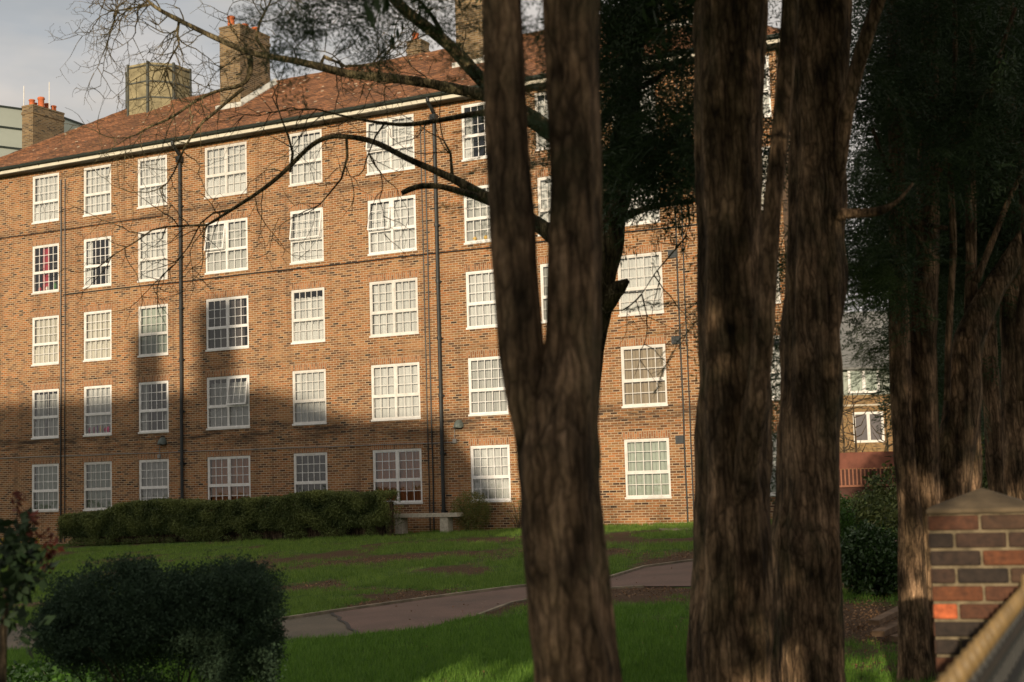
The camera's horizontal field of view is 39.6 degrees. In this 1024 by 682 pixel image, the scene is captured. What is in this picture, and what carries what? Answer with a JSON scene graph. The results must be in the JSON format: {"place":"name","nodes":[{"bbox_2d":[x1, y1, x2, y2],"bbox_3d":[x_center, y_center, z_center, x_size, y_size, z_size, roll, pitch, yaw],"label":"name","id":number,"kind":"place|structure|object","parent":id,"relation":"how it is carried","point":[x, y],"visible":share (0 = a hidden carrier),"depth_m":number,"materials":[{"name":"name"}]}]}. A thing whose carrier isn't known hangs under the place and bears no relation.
{"place":"outdoors","nodes":[
{"label":"outdoors","id":0,"kind":"place"},
{"bbox_2d":[7,613,355,649],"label":"path","id":1,"kind":"structure","parent":0,"point":[322,624],"depth_m":16.99,"materials":[{"name":"grey asphalt"}]},
{"bbox_2d":[0,497,897,681],"bbox_3d":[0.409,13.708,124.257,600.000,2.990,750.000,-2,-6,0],"label":"ground","id":2,"kind":"structure","parent":0,"point":[618,536],"depth_m":26.07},
{"bbox_2d":[0,491,64,681],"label":"rose bush","id":3,"kind":"object","parent":2,"relation":"on","point":[20,548],"visible":1,"depth_m":6.08,"materials":[{"name":"green plant"}]},
{"bbox_2d":[0,105,83,156],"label":"distant block","id":4,"kind":"structure","parent":2,"relation":"on","point":[10,129],"depth_m":105.30,"materials":[{"name":"white paint"}]},
{"bbox_2d":[7,656,178,681],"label":"ground cover","id":5,"kind":"object","parent":2,"relation":"on","point":[31,671],"visible":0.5,"depth_m":12.20,"materials":[{"name":"green plant"}]},
{"bbox_2d":[13,544,293,681],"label":"garden bush","id":6,"kind":"object","parent":2,"relation":"on","point":[223,622],"visible":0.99,"depth_m":8.67,"materials":[{"name":"green plant"}]},
{"bbox_2d":[55,488,403,545],"bbox_3d":[-9.532,5.878,46.960,13.794,1.822,1.616,-5,-6,27],"label":"hedge","id":7,"kind":"object","parent":2,"relation":"on","point":[307,514],"visible":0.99,"depth_m":46.07,"materials":[{"name":"green plant"}]},
{"bbox_2d":[16,559,692,626],"bbox_3d":[1.551,3.652,21.602,20.021,0.481,5.136,2,-7,-34],"label":"path edging","id":8,"kind":"object","parent":2,"relation":"on","point":[451,594],"visible":0.3,"depth_m":19.87,"materials":[{"name":"concrete"}]},
{"bbox_2d":[0,0,789,544],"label":"apartment block","id":9,"kind":"structure","parent":2,"relation":"on","point":[360,356],"depth_m":48.55,"materials":[{"name":"brick"}]},
{"bbox_2d":[32,315,58,364],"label":"window","id":10,"kind":"structure","parent":9,"relation":"in","point":[47,327],"depth_m":53.42,"materials":[{"name":"white paint"}]},
{"bbox_2d":[32,389,58,437],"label":"window","id":11,"kind":"structure","parent":9,"relation":"in","point":[39,428],"depth_m":53.15,"materials":[{"name":"white paint"}]},
{"bbox_2d":[32,463,58,509],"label":"window","id":12,"kind":"structure","parent":9,"relation":"in","point":[47,475],"depth_m":52.89,"materials":[{"name":"white paint"}]},
{"bbox_2d":[33,173,58,222],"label":"window","id":13,"kind":"structure","parent":9,"relation":"in","point":[48,185],"depth_m":53.95,"materials":[{"name":"white paint"}]},
{"bbox_2d":[33,243,58,292],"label":"window","id":14,"kind":"structure","parent":9,"relation":"in","point":[46,248],"depth_m":53.68,"materials":[{"name":"white paint"}]},
{"bbox_2d":[84,164,110,214],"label":"window","id":15,"kind":"structure","parent":9,"relation":"in","point":[97,190],"depth_m":52.79,"materials":[{"name":"white paint"}]},
{"bbox_2d":[84,236,110,286],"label":"window","id":16,"kind":"structure","parent":9,"relation":"in","point":[89,256],"depth_m":52.61,"materials":[{"name":"white glass"}]},
{"bbox_2d":[84,310,110,359],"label":"window","id":17,"kind":"structure","parent":9,"relation":"in","point":[97,324],"depth_m":52.27,"materials":[{"name":"white paint"}]},
{"bbox_2d":[84,385,111,434],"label":"window","id":18,"kind":"structure","parent":9,"relation":"in","point":[97,399],"depth_m":52.01,"materials":[{"name":"white paint"}]},
{"bbox_2d":[84,461,111,508],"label":"window","id":19,"kind":"structure","parent":9,"relation":"in","point":[99,489],"depth_m":51.74,"materials":[{"name":"white glass"}]},
{"bbox_2d":[138,155,166,206],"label":"window","id":20,"kind":"structure","parent":9,"relation":"in","point":[148,178],"depth_m":51.60,"materials":[{"name":"white paint"}]},
{"bbox_2d":[138,228,167,280],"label":"window","id":21,"kind":"structure","parent":9,"relation":"in","point":[155,254],"depth_m":51.35,"materials":[{"name":"white glass"}]},
{"bbox_2d":[139,304,167,355],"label":"window","id":22,"kind":"structure","parent":9,"relation":"in","point":[154,334],"depth_m":51.08,"materials":[{"name":"white paint"}]},
{"bbox_2d":[139,381,168,431],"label":"window","id":23,"kind":"structure","parent":9,"relation":"in","point":[144,410],"depth_m":50.88,"materials":[{"name":"white paint"}]},
{"bbox_2d":[139,459,168,500],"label":"window","id":24,"kind":"structure","parent":9,"relation":"in","point":[153,474],"depth_m":50.58,"materials":[{"name":"white paint"}]},
{"bbox_2d":[205,141,246,196],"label":"window","id":25,"kind":"structure","parent":9,"relation":"in","point":[228,176],"depth_m":50.05,"materials":[{"name":"white paint"}]},
{"bbox_2d":[204,217,247,272],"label":"window","id":26,"kind":"structure","parent":9,"relation":"in","point":[231,253],"depth_m":49.76,"materials":[{"name":"white glass"}]},
{"bbox_2d":[206,295,248,349],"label":"window","id":27,"kind":"structure","parent":9,"relation":"in","point":[232,325],"depth_m":49.49,"materials":[{"name":"white paint"}]},
{"bbox_2d":[207,375,249,427],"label":"window","id":28,"kind":"structure","parent":9,"relation":"in","point":[228,402],"depth_m":49.25,"materials":[{"name":"white paint"}]},
{"bbox_2d":[208,455,250,500],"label":"window","id":29,"kind":"structure","parent":9,"relation":"in","point":[230,474],"depth_m":49.02,"materials":[{"name":"white paint"}]},
{"bbox_2d":[289,129,321,184],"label":"window","id":30,"kind":"structure","parent":9,"relation":"in","point":[299,171],"depth_m":48.53,"materials":[{"name":"white paint"}]},
{"bbox_2d":[289,207,323,262],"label":"window","id":31,"kind":"structure","parent":9,"relation":"in","point":[301,231],"depth_m":48.26,"materials":[{"name":"white glass"}]},
{"bbox_2d":[291,287,324,342],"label":"window","id":32,"kind":"structure","parent":9,"relation":"in","point":[308,314],"depth_m":48.02,"materials":[{"name":"white paint"}]},
{"bbox_2d":[293,369,326,423],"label":"window","id":33,"kind":"structure","parent":9,"relation":"in","point":[309,386],"depth_m":47.76,"materials":[{"name":"white paint"}]},
{"bbox_2d":[294,452,327,492],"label":"window","id":34,"kind":"structure","parent":9,"relation":"in","point":[296,482],"depth_m":47.46,"materials":[{"name":"white paint"}]},
{"bbox_2d":[365,114,414,173],"bbox_3d":[-4.011,-6.486,46.908,1.844,1.797,0.355,-5,-6,27],"label":"window","id":35,"kind":"structure","parent":9,"relation":"in","point":[394,163],"depth_m":46.96,"materials":[{"name":"white paint"}]},
{"bbox_2d":[367,195,416,253],"bbox_3d":[-3.931,-3.810,46.649,1.844,1.797,0.356,-5,-6,27],"label":"window","id":36,"kind":"structure","parent":9,"relation":"in","point":[380,244],"depth_m":46.71,"materials":[{"name":"white paint"}]},
{"bbox_2d":[369,277,418,335],"bbox_3d":[-3.814,-1.098,46.461,1.844,1.797,0.189,-5,-6,27],"label":"window","id":37,"kind":"structure","parent":9,"relation":"in","point":[395,302],"depth_m":46.47,"materials":[{"name":"white paint"}]},
{"bbox_2d":[371,362,420,419],"bbox_3d":[-3.732,1.633,46.197,1.844,1.787,0.190,-5,-6,27],"label":"window","id":38,"kind":"structure","parent":9,"relation":"in","point":[395,390],"depth_m":46.20,"materials":[{"name":"white paint"}]},
{"bbox_2d":[373,448,422,501],"bbox_3d":[-3.651,4.353,45.932,1.844,1.720,0.188,-5,-6,27],"label":"window","id":39,"kind":"structure","parent":9,"relation":"in","point":[399,469],"depth_m":45.91,"materials":[{"name":"white paint"}]},
{"bbox_2d":[461,102,485,159],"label":"window","id":40,"kind":"structure","parent":9,"relation":"in","point":[468,147],"depth_m":45.62,"materials":[{"name":"white paint"}]},
{"bbox_2d":[464,185,489,242],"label":"window","id":41,"kind":"structure","parent":9,"relation":"in","point":[473,216],"depth_m":45.33,"materials":[{"name":"white glass"}]},
{"bbox_2d":[466,269,495,327],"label":"window","id":42,"kind":"structure","parent":9,"relation":"in","point":[479,284],"depth_m":45.06,"materials":[{"name":"white paint"}]},
{"bbox_2d":[468,356,507,413],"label":"window","id":43,"kind":"structure","parent":9,"relation":"in","point":[486,388],"depth_m":44.75,"materials":[{"name":"white glass"}]},
{"bbox_2d":[470,444,510,500],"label":"window","id":44,"kind":"structure","parent":9,"relation":"in","point":[490,468],"depth_m":44.42,"materials":[{"name":"white paint"}]},
{"bbox_2d":[535,92,548,147],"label":"window","id":45,"kind":"structure","parent":9,"relation":"in","point":[544,103],"depth_m":44.51,"materials":[{"name":"white paint"}]},
{"bbox_2d":[537,176,549,221],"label":"window","id":46,"kind":"structure","parent":9,"relation":"in","point":[542,192],"depth_m":44.27,"materials":[{"name":"white glass"}]},
{"bbox_2d":[540,264,546,320],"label":"window","id":47,"kind":"structure","parent":9,"relation":"in","point":[543,267],"depth_m":44.00,"materials":[{"name":"white paint"}]},
{"bbox_2d":[618,252,663,314],"bbox_3d":[3.875,-1.708,42.556,1.424,1.800,0.188,-5,-6,27],"label":"window","id":48,"kind":"structure","parent":9,"relation":"in","point":[637,270],"depth_m":42.58,"materials":[{"name":"white paint"}]},
{"bbox_2d":[626,184,659,223],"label":"window","id":49,"kind":"structure","parent":9,"relation":"in","point":[650,218],"depth_m":42.70,"materials":[{"name":"white paint"}]},
{"bbox_2d":[621,344,666,405],"bbox_3d":[3.956,1.023,42.291,1.424,1.790,0.189,-5,-6,27],"label":"window","id":50,"kind":"structure","parent":9,"relation":"in","point":[638,389],"depth_m":42.35,"materials":[{"name":"white glass"}]},
{"bbox_2d":[624,438,670,496],"bbox_3d":[4.038,3.744,42.027,1.424,1.720,0.189,-5,-6,27],"label":"window","id":51,"kind":"structure","parent":9,"relation":"in","point":[647,461],"depth_m":42.07,"materials":[{"name":"white paint"}]},
{"bbox_2d":[762,146,768,203],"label":"window","id":52,"kind":"structure","parent":9,"relation":"in","point":[768,146],"depth_m":41.07,"materials":[{"name":"white paint"}]},
{"bbox_2d":[763,56,770,115],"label":"window","id":53,"kind":"structure","parent":9,"relation":"in","point":[768,100],"depth_m":41.20,"materials":[{"name":"white paint"}]},
{"bbox_2d":[770,434,776,493],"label":"window","id":54,"kind":"structure","parent":9,"relation":"in","point":[774,490],"depth_m":40.30,"materials":[{"name":"white paint"}]},
{"bbox_2d":[771,335,780,397],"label":"window","id":55,"kind":"structure","parent":9,"relation":"in","point":[778,367],"depth_m":40.46,"materials":[{"name":"white paint"}]},
{"bbox_2d":[776,260,779,300],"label":"window","id":56,"kind":"structure","parent":9,"relation":"in","point":[778,260],"depth_m":40.55,"materials":[{"name":"white paint"}]},
{"bbox_2d":[39,0,786,387],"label":"bare tree","id":57,"kind":"object","parent":2,"relation":"on","point":[611,290],"visible":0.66,"depth_m":12.89,"materials":[{"name":"brown plant"}]},
{"bbox_2d":[394,512,463,533],"bbox_3d":[-2.716,5.665,44.208,2.560,0.620,0.400,-5,-6,27],"label":"stone bench","id":58,"kind":"object","parent":2,"relation":"on","point":[446,522],"visible":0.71,"depth_m":43.95,"materials":[{"name":"grey stone"}]},
{"bbox_2d":[0,518,896,599],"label":"grass","id":59,"kind":"structure","parent":2,"relation":"on","point":[516,562],"depth_m":34.06,"materials":[{"name":"green plant"}]},
{"bbox_2d":[9,566,895,622],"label":"lawn grass","id":60,"kind":"structure","parent":2,"relation":"on","point":[320,603],"depth_m":21.77,"materials":[{"name":"green plant"}]},
{"bbox_2d":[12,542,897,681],"bbox_3d":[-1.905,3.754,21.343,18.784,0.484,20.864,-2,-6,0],"label":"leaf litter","id":61,"kind":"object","parent":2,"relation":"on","point":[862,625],"visible":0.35,"depth_m":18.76,"materials":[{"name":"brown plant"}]},
{"bbox_2d":[217,0,695,681],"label":"conifer tree","id":62,"kind":"object","parent":2,"relation":"on","point":[551,380],"visible":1,"depth_m":4.58,"materials":[{"name":"brown plant"}]},
{"bbox_2d":[449,490,492,530],"bbox_3d":[-1.277,5.258,43.957,1.412,1.329,0.867,-2,-6,0],"label":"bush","id":63,"kind":"object","parent":2,"relation":"on","point":[470,513],"visible":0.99,"depth_m":43.87,"materials":[{"name":"green plant"}]},
{"bbox_2d":[7,590,936,681],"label":"grass","id":64,"kind":"structure","parent":2,"relation":"on","point":[333,650],"depth_m":13.39,"materials":[{"name":"green plant"}]},
{"bbox_2d":[500,496,520,528],"bbox_3d":[0.187,5.199,43.191,1.025,0.986,0.905,3,-7,-39],"label":"climber shrub","id":65,"kind":"object","parent":2,"relation":"on","point":[518,523],"visible":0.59,"depth_m":43.11,"materials":[{"name":"green plant"}]},
{"bbox_2d":[334,540,895,633],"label":"footpath","id":66,"kind":"structure","parent":2,"relation":"on","point":[392,616],"depth_m":18.93,"materials":[{"name":"grey asphalt"}]},
{"bbox_2d":[330,612,358,633],"bbox_3d":[-2.029,3.401,17.195,0.102,0.005,2.963,0,-6,-13],"label":"path joint","id":67,"kind":"object","parent":66,"relation":"on","point":[347,624],"visible":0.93,"depth_m":17.17,"materials":[{"name":"grey concrete"}]},
{"bbox_2d":[382,0,922,681],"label":"conifer tree","id":68,"kind":"object","parent":2,"relation":"on","point":[704,142],"visible":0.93,"depth_m":7.44,"materials":[{"name":"brown plant"}]},
{"bbox_2d":[660,527,692,530],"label":"paving slab","id":69,"kind":"structure","parent":2,"relation":"on","point":[672,529],"depth_m":37.58,"materials":[{"name":"concrete"}]},
{"bbox_2d":[840,491,857,537],"bbox_3d":[5.863,3.258,25.796,0.890,1.211,0.913,1,-6,-25],"label":"laurel shrub","id":70,"kind":"object","parent":2,"relation":"on","point":[846,522],"visible":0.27,"depth_m":25.57,"materials":[{"name":"green plant"}]},
{"bbox_2d":[840,389,857,452],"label":"young tree","id":71,"kind":"object","parent":2,"relation":"on","point":[843,438],"visible":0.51,"depth_m":69.84,"materials":[{"name":"brown plant"}]},
{"bbox_2d":[840,387,870,451],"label":"young tree","id":72,"kind":"object","parent":2,"relation":"on","point":[854,434],"visible":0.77,"depth_m":69.85,"materials":[{"name":"brown plant"}]},
{"bbox_2d":[839,451,895,498],"bbox_3d":[17.145,5.408,57.698,8.299,1.965,0.120,-2,-6,0],"label":"garden fence","id":73,"kind":"object","parent":2,"relation":"on","point":[851,474],"visible":0.16,"depth_m":57.74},
{"bbox_2d":[840,518,897,597],"bbox_3d":[4.472,2.664,17.253,1.239,1.035,1.078,-2,-6,0],"label":"laurel shrub","id":74,"kind":"object","parent":2,"relation":"on","point":[869,558],"visible":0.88,"depth_m":17.07,"materials":[{"name":"green plant"}]},
{"bbox_2d":[840,487,897,527],"bbox_3d":[9.122,3.976,33.748,3.409,1.190,1.832,-2,-6,0],"label":"evergreen shrub","id":75,"kind":"object","parent":2,"relation":"on","point":[857,505],"visible":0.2,"depth_m":33.41,"materials":[{"name":"green plant"}]},
{"bbox_2d":[867,389,891,450],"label":"young tree","id":76,"kind":"object","parent":2,"relation":"on","point":[885,417],"visible":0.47,"depth_m":69.82,"materials":[{"name":"brown plant"}]},
{"bbox_2d":[872,619,897,636],"bbox_3d":[3.643,2.633,13.298,0.120,0.129,1.224,-6,-7,35],"label":"plank","id":77,"kind":"object","parent":2,"relation":"on","point":[887,629],"visible":0.43,"depth_m":12.89,"materials":[{"name":"brown wood"}]},
{"bbox_2d":[869,606,897,624],"bbox_3d":[3.689,2.579,13.604,0.100,0.121,1.423,-5,-7,32],"label":"plank","id":78,"kind":"object","parent":77,"relation":"on","point":[885,616],"visible":0.57,"depth_m":13.20,"materials":[{"name":"brown wood"}]},
{"bbox_2d":[762,0,1009,681],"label":"conifer tree","id":79,"kind":"object","parent":2,"relation":"on","point":[809,640],"visible":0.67,"depth_m":8.51,"materials":[{"name":"brown plant"}]},
{"bbox_2d":[889,634,897,641],"bbox_3d":[3.613,2.647,12.844,0.512,0.090,0.100,2,-7,-36],"label":"plank","id":80,"kind":"object","parent":2,"relation":"on","point":[894,637],"visible":0.21,"depth_m":12.71,"materials":[{"name":"brown wood"}]},
{"bbox_2d":[839,311,956,469],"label":"terraced house","id":81,"kind":"structure","parent":2,"relation":"on","point":[867,437],"depth_m":81.97,"materials":[{"name":"brick"}]},
{"bbox_2d":[847,369,879,393],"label":"window","id":82,"kind":"structure","parent":81,"relation":"in","point":[860,385],"depth_m":82.04,"materials":[{"name":"white paint"}]},
{"bbox_2d":[853,411,884,442],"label":"window","id":83,"kind":"structure","parent":81,"relation":"in","point":[867,436],"depth_m":81.90,"materials":[{"name":"white paint"}]},
{"bbox_2d":[853,123,985,506],"bbox_3d":[7.264,-0.767,24.180,2.861,8.654,3.263,-2,-6,0],"label":"evergreen tree","id":84,"kind":"object","parent":2,"relation":"on","point":[883,403],"visible":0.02,"depth_m":24.05,"materials":[{"name":"green plant"}]},
{"bbox_2d":[859,441,987,538],"bbox_3d":[7.465,2.695,23.822,3.282,2.128,1.815,-2,-6,0],"label":"evergreen shrub","id":85,"kind":"object","parent":2,"relation":"on","point":[874,480],"visible":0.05,"depth_m":23.80,"materials":[{"name":"green plant"}]},
{"bbox_2d":[841,0,1023,681],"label":"yew tree","id":86,"kind":"object","parent":2,"relation":"on","point":[922,258],"visible":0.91,"depth_m":10.57,"materials":[{"name":"green plant"}]},
{"bbox_2d":[940,217,1000,485],"bbox_3d":[7.447,-1.434,20.204,3.288,9.225,3.238,-2,-6,0],"label":"evergreen tree","id":87,"kind":"object","parent":2,"relation":"on","point":[981,429],"depth_m":19.98,"materials":[{"name":"green plant"}]},
{"bbox_2d":[926,488,1023,681],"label":"brick pier","id":88,"kind":"structure","parent":2,"relation":"on","point":[976,541],"depth_m":6.06,"materials":[{"name":"brick"}]},
{"bbox_2d":[938,574,1023,681],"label":"railing","id":89,"kind":"object","parent":2,"relation":"on","point":[994,652],"visible":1,"depth_m":3.02,"materials":[{"name":"beige"}]},
{"bbox_2d":[981,434,987,488],"bbox_3d":[7.065,2.208,19.864,3.189,2.267,1.853,-2,-6,0],"label":"evergreen shrub","id":90,"kind":"object","parent":2,"relation":"on","point":[983,478],"depth_m":19.70,"materials":[{"name":"green plant"}]},
{"bbox_2d":[976,33,1002,493],"bbox_3d":[4.248,-0.437,12.676,0.319,6.330,0.243,-5,-6,27],"label":"conifer tree","id":91,"kind":"object","parent":2,"relation":"on","point":[991,395],"visible":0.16,"depth_m":12.52,"materials":[{"name":"brown plant"}]},
{"bbox_2d":[996,1,1023,499],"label":"conifer tree","id":92,"kind":"object","parent":2,"relation":"on","point":[1012,419],"visible":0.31,"depth_m":11.72,"materials":[{"name":"brown plant"}]},
{"bbox_2d":[0,0,1018,311],"label":"sky","id":93,"kind":"structure","parent":0,"point":[27,59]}
]}

